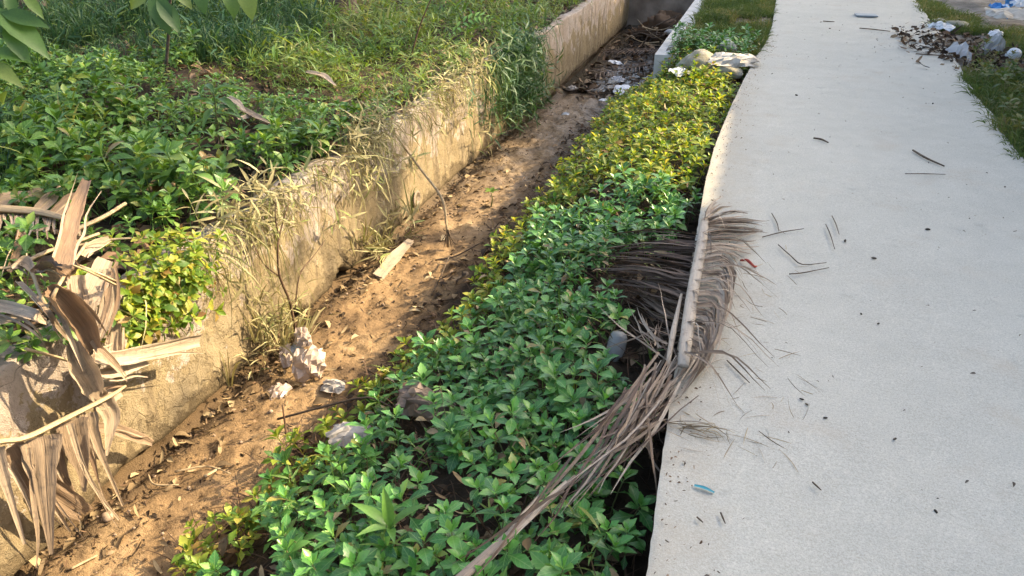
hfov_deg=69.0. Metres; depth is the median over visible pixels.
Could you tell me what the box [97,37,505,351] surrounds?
hanging grass
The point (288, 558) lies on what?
creeping daisy
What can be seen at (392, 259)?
broken board
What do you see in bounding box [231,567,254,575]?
creeping daisy
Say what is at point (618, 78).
plastic scrap
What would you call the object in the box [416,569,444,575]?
creeping daisy
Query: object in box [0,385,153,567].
banana leaf
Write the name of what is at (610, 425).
creeping daisy
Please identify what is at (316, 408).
twig
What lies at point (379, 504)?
creeping daisy
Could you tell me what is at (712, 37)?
daisy ground cover
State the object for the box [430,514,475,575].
creeping daisy
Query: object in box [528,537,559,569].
creeping daisy
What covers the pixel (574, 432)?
creeping daisy
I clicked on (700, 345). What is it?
coconut frond
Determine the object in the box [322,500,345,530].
creeping daisy
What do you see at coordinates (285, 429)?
twig
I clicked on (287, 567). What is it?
creeping daisy
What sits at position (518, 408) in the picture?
creeping daisy
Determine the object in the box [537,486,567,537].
creeping daisy
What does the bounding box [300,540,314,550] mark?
creeping daisy
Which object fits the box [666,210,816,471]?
loose straw
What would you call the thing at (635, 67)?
sunken frond
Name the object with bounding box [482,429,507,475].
creeping daisy
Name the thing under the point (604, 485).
creeping daisy
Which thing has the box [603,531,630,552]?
creeping daisy
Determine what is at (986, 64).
verge weeds
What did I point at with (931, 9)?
verge grass
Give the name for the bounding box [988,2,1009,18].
blue bag
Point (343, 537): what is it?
creeping daisy
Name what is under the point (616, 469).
creeping daisy
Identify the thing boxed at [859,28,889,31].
twig
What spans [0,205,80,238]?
dry frond
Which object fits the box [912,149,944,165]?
twig
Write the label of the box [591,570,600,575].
creeping daisy
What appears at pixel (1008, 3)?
blue bag
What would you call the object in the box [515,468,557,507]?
creeping daisy
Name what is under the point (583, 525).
creeping daisy
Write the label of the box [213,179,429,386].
wall foot grass
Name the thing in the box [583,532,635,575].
creeping daisy
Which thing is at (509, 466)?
creeping daisy
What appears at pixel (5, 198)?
leaf sheath
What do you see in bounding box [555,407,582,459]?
creeping daisy
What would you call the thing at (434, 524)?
creeping daisy
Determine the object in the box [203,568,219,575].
creeping daisy
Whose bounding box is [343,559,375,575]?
creeping daisy
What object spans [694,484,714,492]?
plastic shard
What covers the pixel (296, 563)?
creeping daisy
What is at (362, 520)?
creeping daisy
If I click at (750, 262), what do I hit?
red petal
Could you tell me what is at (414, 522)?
creeping daisy
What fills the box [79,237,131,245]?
dry stick
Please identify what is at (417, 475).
creeping daisy
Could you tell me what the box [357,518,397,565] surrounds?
creeping daisy
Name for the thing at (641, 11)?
drain wall
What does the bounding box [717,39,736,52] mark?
white stone
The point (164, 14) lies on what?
sapling
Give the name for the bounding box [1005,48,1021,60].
foam cup
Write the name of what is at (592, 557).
bed grass
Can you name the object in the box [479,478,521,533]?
creeping daisy
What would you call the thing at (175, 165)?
daisy ground cover
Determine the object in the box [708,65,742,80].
rubble stone
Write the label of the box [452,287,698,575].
coconut frond
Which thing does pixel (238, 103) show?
dead leaf
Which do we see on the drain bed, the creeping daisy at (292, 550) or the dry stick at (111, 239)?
the creeping daisy at (292, 550)
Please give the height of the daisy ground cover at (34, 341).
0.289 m
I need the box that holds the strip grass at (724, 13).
[667,0,779,80]
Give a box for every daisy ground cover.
[0,26,400,301]
[0,271,77,362]
[167,46,746,575]
[250,161,702,552]
[652,20,761,80]
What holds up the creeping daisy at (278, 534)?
on the drain bed
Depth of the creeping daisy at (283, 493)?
2.87 m
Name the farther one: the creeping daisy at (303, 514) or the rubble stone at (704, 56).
the rubble stone at (704, 56)
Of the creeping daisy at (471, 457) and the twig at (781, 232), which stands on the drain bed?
the creeping daisy at (471, 457)
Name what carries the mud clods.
on the drain bed
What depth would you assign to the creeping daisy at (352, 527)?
2.64 m
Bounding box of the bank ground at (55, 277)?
[0,0,584,337]
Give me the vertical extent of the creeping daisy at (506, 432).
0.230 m
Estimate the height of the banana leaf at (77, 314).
0.727 m
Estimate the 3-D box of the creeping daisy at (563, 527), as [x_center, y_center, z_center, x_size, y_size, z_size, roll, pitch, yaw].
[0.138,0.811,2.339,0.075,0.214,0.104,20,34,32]
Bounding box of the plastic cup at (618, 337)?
[606,331,626,361]
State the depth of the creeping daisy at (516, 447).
2.74 m
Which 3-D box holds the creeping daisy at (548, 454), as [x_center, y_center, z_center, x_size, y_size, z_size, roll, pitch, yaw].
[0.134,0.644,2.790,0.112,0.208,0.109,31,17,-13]
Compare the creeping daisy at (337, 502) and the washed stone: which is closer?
the creeping daisy at (337, 502)
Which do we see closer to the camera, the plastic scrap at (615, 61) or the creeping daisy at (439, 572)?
the creeping daisy at (439, 572)
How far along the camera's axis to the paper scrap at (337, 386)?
4.08 m
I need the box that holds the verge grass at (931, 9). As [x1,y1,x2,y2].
[910,0,1023,167]
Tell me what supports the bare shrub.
on the drain bed
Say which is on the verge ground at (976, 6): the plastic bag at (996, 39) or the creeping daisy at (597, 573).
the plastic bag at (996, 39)
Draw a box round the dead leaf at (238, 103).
[226,96,245,110]
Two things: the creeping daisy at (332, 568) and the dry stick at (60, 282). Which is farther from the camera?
the dry stick at (60, 282)
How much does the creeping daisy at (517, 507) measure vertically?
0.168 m
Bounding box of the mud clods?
[74,126,553,573]
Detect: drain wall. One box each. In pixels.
[0,0,629,575]
[622,0,693,28]
[653,0,701,77]
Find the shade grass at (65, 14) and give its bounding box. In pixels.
[0,0,335,189]
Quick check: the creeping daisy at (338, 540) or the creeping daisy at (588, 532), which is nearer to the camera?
the creeping daisy at (588, 532)
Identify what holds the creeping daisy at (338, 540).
on the drain bed
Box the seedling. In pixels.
[484,187,496,206]
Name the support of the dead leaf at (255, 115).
on the daisy ground cover at (175, 165)
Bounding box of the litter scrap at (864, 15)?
[854,13,877,16]
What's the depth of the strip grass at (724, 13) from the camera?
9.52 m
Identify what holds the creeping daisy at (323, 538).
on the drain bed
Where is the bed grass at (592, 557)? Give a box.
[271,54,747,575]
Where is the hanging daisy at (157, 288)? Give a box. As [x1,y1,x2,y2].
[71,221,234,348]
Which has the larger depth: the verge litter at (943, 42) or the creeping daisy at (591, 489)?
the verge litter at (943, 42)
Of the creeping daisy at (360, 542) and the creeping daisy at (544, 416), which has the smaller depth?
the creeping daisy at (360, 542)
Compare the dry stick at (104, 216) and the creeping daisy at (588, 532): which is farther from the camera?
the dry stick at (104, 216)
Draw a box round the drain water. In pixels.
[561,25,662,92]
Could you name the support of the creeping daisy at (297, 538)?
on the drain bed
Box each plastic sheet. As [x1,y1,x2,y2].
[325,422,370,446]
[668,66,690,76]
[707,52,759,67]
[984,7,1023,19]
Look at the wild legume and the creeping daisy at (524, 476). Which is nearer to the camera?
the creeping daisy at (524, 476)
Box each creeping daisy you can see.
[195,550,241,575]
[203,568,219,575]
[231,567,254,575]
[266,484,311,529]
[267,517,335,566]
[269,527,311,567]
[270,514,302,558]
[271,534,303,572]
[276,553,308,568]
[278,558,308,575]
[283,559,327,575]
[294,548,333,575]
[296,504,321,531]
[296,527,314,538]
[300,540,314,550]
[307,494,350,531]
[309,517,337,556]
[309,541,338,566]
[309,568,331,575]
[314,517,353,571]
[320,506,341,525]
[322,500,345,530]
[326,566,335,573]
[327,532,355,560]
[330,542,377,575]
[335,473,363,530]
[335,531,349,562]
[339,489,362,517]
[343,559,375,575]
[346,467,381,518]
[346,520,368,540]
[347,523,380,569]
[348,474,392,505]
[352,539,370,560]
[355,502,376,525]
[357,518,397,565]
[357,524,382,546]
[358,483,394,517]
[359,483,407,545]
[365,496,400,540]
[365,557,392,574]
[367,564,382,575]
[369,526,411,561]
[371,453,414,501]
[373,543,398,575]
[381,543,403,575]
[389,478,437,547]
[390,519,444,569]
[397,466,437,524]
[402,547,436,575]
[406,543,422,572]
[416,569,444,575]
[417,541,447,575]
[419,499,463,555]
[428,506,451,546]
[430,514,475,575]
[435,539,475,574]
[443,419,464,458]
[445,425,477,475]
[447,442,470,477]
[453,529,477,560]
[458,450,497,477]
[458,555,501,575]
[461,473,496,508]
[463,503,481,531]
[466,444,503,487]
[467,529,495,560]
[469,469,506,494]
[471,425,504,460]
[472,408,520,482]
[475,495,531,573]
[477,529,532,575]
[478,448,499,470]
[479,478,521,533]
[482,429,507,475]
[490,452,529,506]
[494,396,532,449]
[496,484,515,516]
[498,419,538,463]
[498,488,520,520]
[502,419,526,460]
[503,535,524,569]
[504,442,532,474]
[507,473,538,520]
[512,531,537,575]
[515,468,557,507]
[518,457,546,507]
[518,525,538,550]
[520,399,545,445]
[525,543,550,575]
[527,438,547,460]
[528,461,549,489]
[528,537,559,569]
[530,497,549,532]
[530,545,571,575]
[531,410,564,443]
[535,438,566,460]
[536,416,563,448]
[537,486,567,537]
[537,551,582,575]
[538,516,572,546]
[540,451,573,501]
[541,436,564,471]
[546,544,561,557]
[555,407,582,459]
[556,441,599,483]
[556,471,577,503]
[557,498,573,532]
[558,408,597,441]
[559,434,588,463]
[560,469,593,517]
[562,498,604,549]
[566,542,593,575]
[567,476,610,518]
[571,519,592,562]
[574,456,607,499]
[575,498,605,535]
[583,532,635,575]
[584,440,598,461]
[590,387,614,442]
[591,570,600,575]
[593,437,627,497]
[593,511,624,568]
[594,417,617,473]
[594,465,637,526]
[601,565,610,575]
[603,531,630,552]
[606,518,644,575]
[609,484,655,540]
[618,525,645,553]
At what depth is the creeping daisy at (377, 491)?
2.66 m
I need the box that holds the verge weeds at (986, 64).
[970,37,1023,133]
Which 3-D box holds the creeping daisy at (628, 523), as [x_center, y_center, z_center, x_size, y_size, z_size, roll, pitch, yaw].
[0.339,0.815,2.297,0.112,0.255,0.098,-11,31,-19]
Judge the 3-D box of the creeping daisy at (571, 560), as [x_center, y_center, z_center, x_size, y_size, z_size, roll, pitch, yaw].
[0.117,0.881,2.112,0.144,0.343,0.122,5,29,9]
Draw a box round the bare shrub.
[253,203,324,331]
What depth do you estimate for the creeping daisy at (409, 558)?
2.24 m
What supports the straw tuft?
on the concrete path
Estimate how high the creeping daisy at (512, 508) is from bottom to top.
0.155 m
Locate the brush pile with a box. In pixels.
[618,12,685,45]
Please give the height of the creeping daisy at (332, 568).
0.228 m
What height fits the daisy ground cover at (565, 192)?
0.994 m
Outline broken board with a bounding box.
[373,239,413,278]
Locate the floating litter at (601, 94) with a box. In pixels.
[555,25,664,100]
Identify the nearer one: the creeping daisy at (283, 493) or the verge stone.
the creeping daisy at (283, 493)
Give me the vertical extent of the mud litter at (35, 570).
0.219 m
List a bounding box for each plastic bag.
[278,327,326,382]
[928,21,955,31]
[945,41,971,61]
[982,34,1005,54]
[1010,0,1023,6]
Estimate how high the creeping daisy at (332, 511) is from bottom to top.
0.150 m
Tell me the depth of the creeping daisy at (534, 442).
2.78 m
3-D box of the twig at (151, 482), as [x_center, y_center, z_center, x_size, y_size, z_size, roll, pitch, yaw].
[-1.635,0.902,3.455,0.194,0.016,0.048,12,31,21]
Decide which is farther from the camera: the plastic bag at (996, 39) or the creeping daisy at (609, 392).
the plastic bag at (996, 39)
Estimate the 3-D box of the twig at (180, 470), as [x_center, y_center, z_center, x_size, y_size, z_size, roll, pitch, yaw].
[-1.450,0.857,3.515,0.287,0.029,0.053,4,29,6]
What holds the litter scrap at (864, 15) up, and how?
on the concrete path
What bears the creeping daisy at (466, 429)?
on the drain bed
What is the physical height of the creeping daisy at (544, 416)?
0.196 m
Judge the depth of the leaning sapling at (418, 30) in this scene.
7.13 m
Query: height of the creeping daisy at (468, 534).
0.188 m
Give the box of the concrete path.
[646,0,1023,575]
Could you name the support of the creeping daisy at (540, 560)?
on the drain bed
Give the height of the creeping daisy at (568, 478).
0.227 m
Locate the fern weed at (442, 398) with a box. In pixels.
[433,385,455,456]
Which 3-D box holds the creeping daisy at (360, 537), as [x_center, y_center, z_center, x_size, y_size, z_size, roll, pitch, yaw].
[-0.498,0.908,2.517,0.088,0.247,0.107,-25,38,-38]
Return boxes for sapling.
[0,0,49,87]
[130,0,256,78]
[409,0,430,60]
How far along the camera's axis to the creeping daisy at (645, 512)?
2.42 m
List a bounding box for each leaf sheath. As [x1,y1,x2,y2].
[0,191,24,204]
[14,184,48,205]
[34,186,63,215]
[50,192,74,213]
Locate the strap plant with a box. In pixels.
[177,83,249,144]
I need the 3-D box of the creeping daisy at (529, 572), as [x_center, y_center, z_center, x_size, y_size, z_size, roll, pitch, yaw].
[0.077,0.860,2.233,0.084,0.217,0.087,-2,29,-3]
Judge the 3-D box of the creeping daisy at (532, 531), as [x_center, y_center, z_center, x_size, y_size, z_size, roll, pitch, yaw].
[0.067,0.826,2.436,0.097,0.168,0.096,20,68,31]
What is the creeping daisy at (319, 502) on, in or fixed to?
on the drain bed
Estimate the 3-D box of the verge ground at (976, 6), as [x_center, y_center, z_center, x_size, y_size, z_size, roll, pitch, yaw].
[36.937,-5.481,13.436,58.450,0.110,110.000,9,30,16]
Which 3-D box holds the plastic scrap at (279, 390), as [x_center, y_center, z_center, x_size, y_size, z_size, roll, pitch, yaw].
[-1.267,0.560,4.060,0.137,0.038,0.129,-3,46,-4]
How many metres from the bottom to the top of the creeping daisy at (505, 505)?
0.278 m
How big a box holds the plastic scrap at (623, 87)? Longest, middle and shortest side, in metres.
0.338 x 0.222 x 0.036 m
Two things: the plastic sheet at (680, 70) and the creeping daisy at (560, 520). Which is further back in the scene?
the plastic sheet at (680, 70)
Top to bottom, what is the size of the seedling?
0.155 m
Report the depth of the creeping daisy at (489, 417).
2.71 m
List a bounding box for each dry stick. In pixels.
[11,232,99,270]
[46,242,87,307]
[78,265,116,282]
[79,202,126,229]
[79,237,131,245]
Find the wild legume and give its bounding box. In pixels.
[439,12,493,53]
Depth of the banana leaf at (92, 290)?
2.97 m
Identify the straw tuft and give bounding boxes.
[664,420,749,443]
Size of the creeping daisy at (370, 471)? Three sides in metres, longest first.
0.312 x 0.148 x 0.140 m
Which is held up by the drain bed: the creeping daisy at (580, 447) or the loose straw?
the creeping daisy at (580, 447)
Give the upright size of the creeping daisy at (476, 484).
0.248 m
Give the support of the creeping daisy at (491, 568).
on the drain bed
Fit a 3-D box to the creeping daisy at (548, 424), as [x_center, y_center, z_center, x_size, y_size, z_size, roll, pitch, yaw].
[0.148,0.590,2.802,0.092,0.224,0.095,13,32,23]
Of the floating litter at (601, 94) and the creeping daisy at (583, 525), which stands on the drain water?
the floating litter at (601, 94)
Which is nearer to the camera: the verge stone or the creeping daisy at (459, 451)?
the creeping daisy at (459, 451)
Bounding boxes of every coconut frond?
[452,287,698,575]
[586,196,778,408]
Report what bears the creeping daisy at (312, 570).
on the drain bed
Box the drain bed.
[13,11,772,575]
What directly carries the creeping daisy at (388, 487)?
on the drain bed
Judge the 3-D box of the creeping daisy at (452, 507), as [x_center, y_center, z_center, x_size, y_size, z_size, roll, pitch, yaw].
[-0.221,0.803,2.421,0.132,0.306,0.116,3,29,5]
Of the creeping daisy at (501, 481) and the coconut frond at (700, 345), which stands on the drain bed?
the creeping daisy at (501, 481)
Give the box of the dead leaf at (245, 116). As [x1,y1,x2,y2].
[237,113,261,119]
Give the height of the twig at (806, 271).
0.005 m
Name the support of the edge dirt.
on the concrete path
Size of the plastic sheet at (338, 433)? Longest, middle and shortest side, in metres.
0.215 x 0.127 x 0.027 m
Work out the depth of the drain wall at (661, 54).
8.26 m
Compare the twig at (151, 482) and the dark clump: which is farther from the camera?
the dark clump
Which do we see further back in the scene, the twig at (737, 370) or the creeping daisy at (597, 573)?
the twig at (737, 370)
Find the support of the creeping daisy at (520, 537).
on the drain bed
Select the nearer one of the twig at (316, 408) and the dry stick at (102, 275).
the dry stick at (102, 275)
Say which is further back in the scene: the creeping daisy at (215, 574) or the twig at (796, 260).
the twig at (796, 260)
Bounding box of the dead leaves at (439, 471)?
[207,79,736,575]
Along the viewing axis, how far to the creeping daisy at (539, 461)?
2.59 m
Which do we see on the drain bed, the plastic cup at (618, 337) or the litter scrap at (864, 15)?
the plastic cup at (618, 337)
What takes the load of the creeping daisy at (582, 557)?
on the drain bed
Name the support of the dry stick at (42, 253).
on the banana leaf at (19, 312)
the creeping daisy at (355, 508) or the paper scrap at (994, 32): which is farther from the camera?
the paper scrap at (994, 32)
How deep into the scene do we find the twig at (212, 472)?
3.50 m
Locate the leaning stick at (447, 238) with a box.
[396,135,455,247]
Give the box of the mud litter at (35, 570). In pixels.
[17,102,607,575]
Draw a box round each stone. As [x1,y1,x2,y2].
[101,512,112,521]
[664,29,671,34]
[676,49,712,77]
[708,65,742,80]
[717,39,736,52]
[945,20,969,28]
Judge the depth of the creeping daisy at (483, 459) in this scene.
2.80 m
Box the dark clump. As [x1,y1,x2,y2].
[637,10,682,41]
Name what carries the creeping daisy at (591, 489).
on the drain bed
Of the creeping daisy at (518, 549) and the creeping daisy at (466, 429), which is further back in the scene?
the creeping daisy at (466, 429)
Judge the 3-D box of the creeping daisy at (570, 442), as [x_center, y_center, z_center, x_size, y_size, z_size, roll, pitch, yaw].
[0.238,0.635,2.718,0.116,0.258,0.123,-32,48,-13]
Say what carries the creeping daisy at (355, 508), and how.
on the drain bed
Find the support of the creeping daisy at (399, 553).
on the drain bed
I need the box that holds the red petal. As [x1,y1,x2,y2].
[740,259,756,267]
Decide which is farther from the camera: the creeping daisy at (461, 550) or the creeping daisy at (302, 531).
the creeping daisy at (302, 531)
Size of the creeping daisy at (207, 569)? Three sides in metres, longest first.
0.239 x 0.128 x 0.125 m
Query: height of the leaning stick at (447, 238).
0.777 m
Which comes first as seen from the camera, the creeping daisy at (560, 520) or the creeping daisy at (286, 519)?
the creeping daisy at (560, 520)
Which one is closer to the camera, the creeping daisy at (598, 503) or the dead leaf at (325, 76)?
the creeping daisy at (598, 503)
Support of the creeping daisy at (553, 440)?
on the drain bed
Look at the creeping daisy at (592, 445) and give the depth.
2.68 m
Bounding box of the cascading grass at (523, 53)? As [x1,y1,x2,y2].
[463,10,566,155]
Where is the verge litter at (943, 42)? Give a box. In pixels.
[890,19,1023,75]
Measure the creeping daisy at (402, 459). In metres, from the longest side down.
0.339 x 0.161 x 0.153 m
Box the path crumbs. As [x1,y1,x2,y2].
[686,3,1021,575]
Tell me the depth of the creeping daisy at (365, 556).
2.26 m
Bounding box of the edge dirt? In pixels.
[654,35,777,575]
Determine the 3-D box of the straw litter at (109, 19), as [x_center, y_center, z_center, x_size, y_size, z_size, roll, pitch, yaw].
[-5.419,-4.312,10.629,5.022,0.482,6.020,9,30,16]
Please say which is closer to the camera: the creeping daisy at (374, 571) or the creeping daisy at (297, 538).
the creeping daisy at (374, 571)
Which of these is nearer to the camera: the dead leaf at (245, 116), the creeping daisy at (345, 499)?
the creeping daisy at (345, 499)
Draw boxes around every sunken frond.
[578,61,653,75]
[601,48,657,54]
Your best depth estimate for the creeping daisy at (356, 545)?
2.43 m
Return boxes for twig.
[71,554,97,569]
[147,474,178,485]
[174,466,230,473]
[203,465,225,477]
[277,396,393,419]
[282,404,286,433]
[432,256,448,294]
[435,241,482,260]
[727,360,749,382]
[762,228,803,236]
[778,244,825,264]
[789,267,828,274]
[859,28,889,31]
[905,173,944,174]
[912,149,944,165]
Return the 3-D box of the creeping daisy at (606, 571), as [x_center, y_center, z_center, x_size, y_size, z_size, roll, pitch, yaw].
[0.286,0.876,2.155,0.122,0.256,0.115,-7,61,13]
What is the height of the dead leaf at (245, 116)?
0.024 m
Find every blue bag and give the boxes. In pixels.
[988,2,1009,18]
[1005,0,1014,6]
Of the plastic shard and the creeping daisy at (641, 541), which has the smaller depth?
the plastic shard
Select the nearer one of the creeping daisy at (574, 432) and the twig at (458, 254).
the creeping daisy at (574, 432)
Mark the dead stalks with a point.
(642, 346)
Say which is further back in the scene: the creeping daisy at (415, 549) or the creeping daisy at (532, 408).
the creeping daisy at (532, 408)
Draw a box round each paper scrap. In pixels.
[320,378,345,393]
[988,29,1002,35]
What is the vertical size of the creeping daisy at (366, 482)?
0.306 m
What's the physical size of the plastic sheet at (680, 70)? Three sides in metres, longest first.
0.221 x 0.154 x 0.056 m
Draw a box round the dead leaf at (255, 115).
[222,103,282,127]
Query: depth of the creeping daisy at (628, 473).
2.47 m
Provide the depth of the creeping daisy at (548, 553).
2.22 m
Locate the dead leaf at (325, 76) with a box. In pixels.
[306,70,335,84]
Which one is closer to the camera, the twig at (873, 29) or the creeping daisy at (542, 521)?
the creeping daisy at (542, 521)
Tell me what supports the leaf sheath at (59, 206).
on the daisy ground cover at (175, 165)
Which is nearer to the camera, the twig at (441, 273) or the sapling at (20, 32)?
the sapling at (20, 32)
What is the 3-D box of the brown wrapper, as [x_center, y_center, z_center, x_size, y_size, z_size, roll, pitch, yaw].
[-0.403,0.509,3.345,0.289,0.100,0.177,13,66,23]
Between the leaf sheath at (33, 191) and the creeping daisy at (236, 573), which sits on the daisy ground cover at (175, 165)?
the leaf sheath at (33, 191)
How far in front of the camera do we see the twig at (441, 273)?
5.18 m
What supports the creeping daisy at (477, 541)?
on the drain bed
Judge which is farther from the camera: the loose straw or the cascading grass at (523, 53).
the cascading grass at (523, 53)
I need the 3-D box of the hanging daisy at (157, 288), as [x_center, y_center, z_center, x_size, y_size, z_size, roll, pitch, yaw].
[-1.612,-0.021,3.428,0.440,0.522,0.884,9,30,16]
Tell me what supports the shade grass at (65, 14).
on the bank ground at (55, 277)
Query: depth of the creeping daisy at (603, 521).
2.27 m
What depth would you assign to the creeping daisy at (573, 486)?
2.60 m
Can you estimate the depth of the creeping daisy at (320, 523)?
2.67 m
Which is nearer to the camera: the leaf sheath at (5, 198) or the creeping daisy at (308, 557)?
the creeping daisy at (308, 557)
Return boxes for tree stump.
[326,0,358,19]
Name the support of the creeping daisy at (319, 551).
on the drain bed
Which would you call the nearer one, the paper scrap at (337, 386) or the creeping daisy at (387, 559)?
the creeping daisy at (387, 559)
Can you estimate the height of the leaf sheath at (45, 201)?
0.040 m
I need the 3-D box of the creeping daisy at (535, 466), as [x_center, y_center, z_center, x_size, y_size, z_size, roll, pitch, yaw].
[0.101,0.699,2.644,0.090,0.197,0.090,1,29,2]
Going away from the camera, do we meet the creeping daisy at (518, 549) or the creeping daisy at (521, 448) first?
the creeping daisy at (518, 549)
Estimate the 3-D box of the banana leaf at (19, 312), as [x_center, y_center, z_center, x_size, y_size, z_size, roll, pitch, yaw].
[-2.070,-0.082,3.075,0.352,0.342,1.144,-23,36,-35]
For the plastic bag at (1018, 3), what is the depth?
10.25 m
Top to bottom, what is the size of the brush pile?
0.617 m
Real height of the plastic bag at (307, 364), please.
0.254 m
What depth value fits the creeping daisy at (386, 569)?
2.27 m
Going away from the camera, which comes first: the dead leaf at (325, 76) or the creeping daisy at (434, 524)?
the creeping daisy at (434, 524)
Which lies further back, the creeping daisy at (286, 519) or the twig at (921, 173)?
the twig at (921, 173)
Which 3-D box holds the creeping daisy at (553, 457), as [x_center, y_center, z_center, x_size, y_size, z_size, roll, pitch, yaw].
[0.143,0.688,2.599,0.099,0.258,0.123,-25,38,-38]
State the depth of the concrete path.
3.00 m
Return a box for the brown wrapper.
[395,382,455,422]
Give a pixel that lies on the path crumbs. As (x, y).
(1014, 483)
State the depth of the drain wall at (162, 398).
4.19 m
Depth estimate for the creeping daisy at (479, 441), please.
2.77 m
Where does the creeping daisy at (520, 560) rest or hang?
on the drain bed
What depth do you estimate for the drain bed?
3.98 m
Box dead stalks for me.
[148,46,746,575]
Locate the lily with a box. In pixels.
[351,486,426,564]
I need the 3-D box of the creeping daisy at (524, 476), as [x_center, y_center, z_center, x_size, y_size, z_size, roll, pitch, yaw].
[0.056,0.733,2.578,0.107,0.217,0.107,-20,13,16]
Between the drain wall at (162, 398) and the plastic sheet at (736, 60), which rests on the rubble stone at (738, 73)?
the plastic sheet at (736, 60)
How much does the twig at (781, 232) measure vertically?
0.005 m
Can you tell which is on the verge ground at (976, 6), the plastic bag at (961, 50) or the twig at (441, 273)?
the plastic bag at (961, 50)
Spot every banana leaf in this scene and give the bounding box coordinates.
[0,229,79,344]
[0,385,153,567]
[24,284,202,409]
[52,173,128,370]
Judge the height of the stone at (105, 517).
0.040 m
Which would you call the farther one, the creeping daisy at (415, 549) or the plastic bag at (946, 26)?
the plastic bag at (946, 26)
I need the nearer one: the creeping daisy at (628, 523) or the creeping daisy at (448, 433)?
the creeping daisy at (628, 523)
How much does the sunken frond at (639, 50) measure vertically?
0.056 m
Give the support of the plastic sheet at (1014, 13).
on the verge ground at (976, 6)
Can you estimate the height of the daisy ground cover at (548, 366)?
0.864 m
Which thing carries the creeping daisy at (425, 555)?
on the drain bed
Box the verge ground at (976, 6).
[926,0,1023,144]
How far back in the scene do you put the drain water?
10.93 m
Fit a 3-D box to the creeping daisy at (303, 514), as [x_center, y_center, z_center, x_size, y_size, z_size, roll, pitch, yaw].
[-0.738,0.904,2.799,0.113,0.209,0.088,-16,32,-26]
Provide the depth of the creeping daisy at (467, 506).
2.53 m
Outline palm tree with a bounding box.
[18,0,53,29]
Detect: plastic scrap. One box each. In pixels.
[268,382,291,399]
[608,60,621,64]
[611,76,625,81]
[613,85,629,94]
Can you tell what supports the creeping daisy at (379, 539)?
on the drain bed
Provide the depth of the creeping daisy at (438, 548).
2.32 m
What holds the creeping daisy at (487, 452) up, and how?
on the drain bed
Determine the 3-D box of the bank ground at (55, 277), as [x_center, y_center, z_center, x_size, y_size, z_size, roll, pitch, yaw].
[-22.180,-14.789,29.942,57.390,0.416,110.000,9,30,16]

